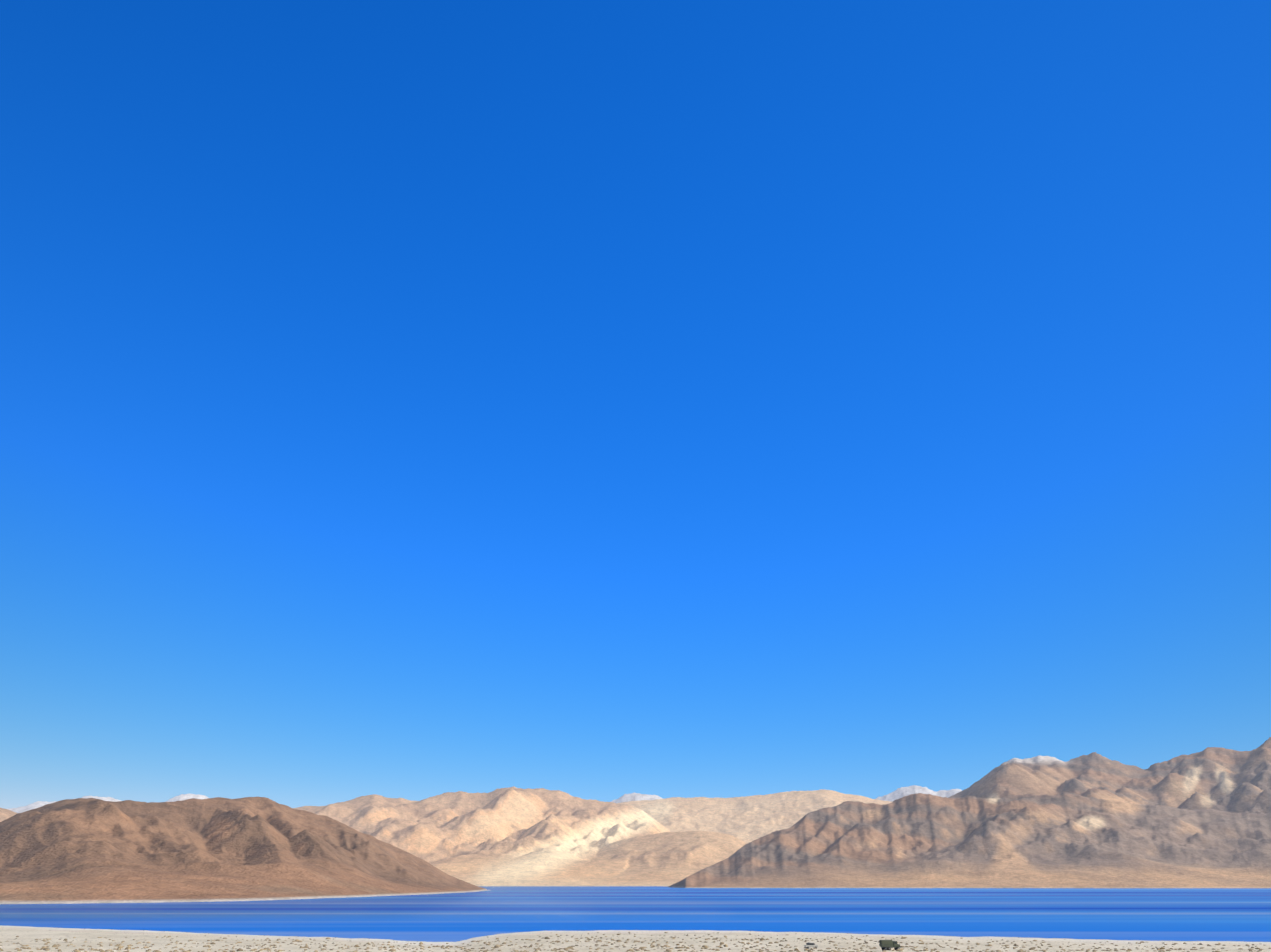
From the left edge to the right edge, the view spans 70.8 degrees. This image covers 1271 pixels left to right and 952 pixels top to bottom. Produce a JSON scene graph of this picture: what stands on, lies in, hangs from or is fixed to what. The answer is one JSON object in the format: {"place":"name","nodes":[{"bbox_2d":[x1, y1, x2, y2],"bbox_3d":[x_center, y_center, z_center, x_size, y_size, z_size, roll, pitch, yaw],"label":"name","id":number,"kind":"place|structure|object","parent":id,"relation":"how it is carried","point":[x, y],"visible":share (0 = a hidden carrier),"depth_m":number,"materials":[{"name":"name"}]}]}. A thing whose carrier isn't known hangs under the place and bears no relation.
{"place":"outdoors","nodes":[
{"label":"outdoors","id":0,"kind":"place"},
{"bbox_2d":[0,737,1270,951],"bbox_3d":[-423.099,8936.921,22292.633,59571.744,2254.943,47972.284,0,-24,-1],"label":"mountain terrain","id":1,"kind":"structure","parent":0,"point":[1202,819],"depth_m":4947.60,"materials":[{"name":"brown stone"}]},
{"bbox_2d":[0,932,1270,951],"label":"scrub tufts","id":2,"kind":"object","parent":1,"relation":"on","point":[652,945],"visible":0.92,"depth_m":324.76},
{"bbox_2d":[879,940,900,949],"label":"truck","id":3,"kind":"object","parent":1,"relation":"on","point":[886,944],"visible":0.92,"depth_m":306.49,"materials":[{"name":"metal"}]},
{"bbox_2d":[0,886,1270,941],"bbox_3d":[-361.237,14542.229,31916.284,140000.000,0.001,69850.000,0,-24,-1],"label":"lake water","id":4,"kind":"structure","parent":0,"point":[1194,914],"depth_m":789.73,"materials":[{"name":"blue liquid"}]},
{"bbox_2d":[0,0,1270,808],"label":"sky","id":5,"kind":"structure","parent":0,"point":[413,400],"materials":[{"name":"blue"}]},
{"bbox_2d":[804,943,817,948],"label":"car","id":6,"kind":"object","parent":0,"point":[808,945],"visible":0.9,"depth_m":310.10,"materials":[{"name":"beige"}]}
]}

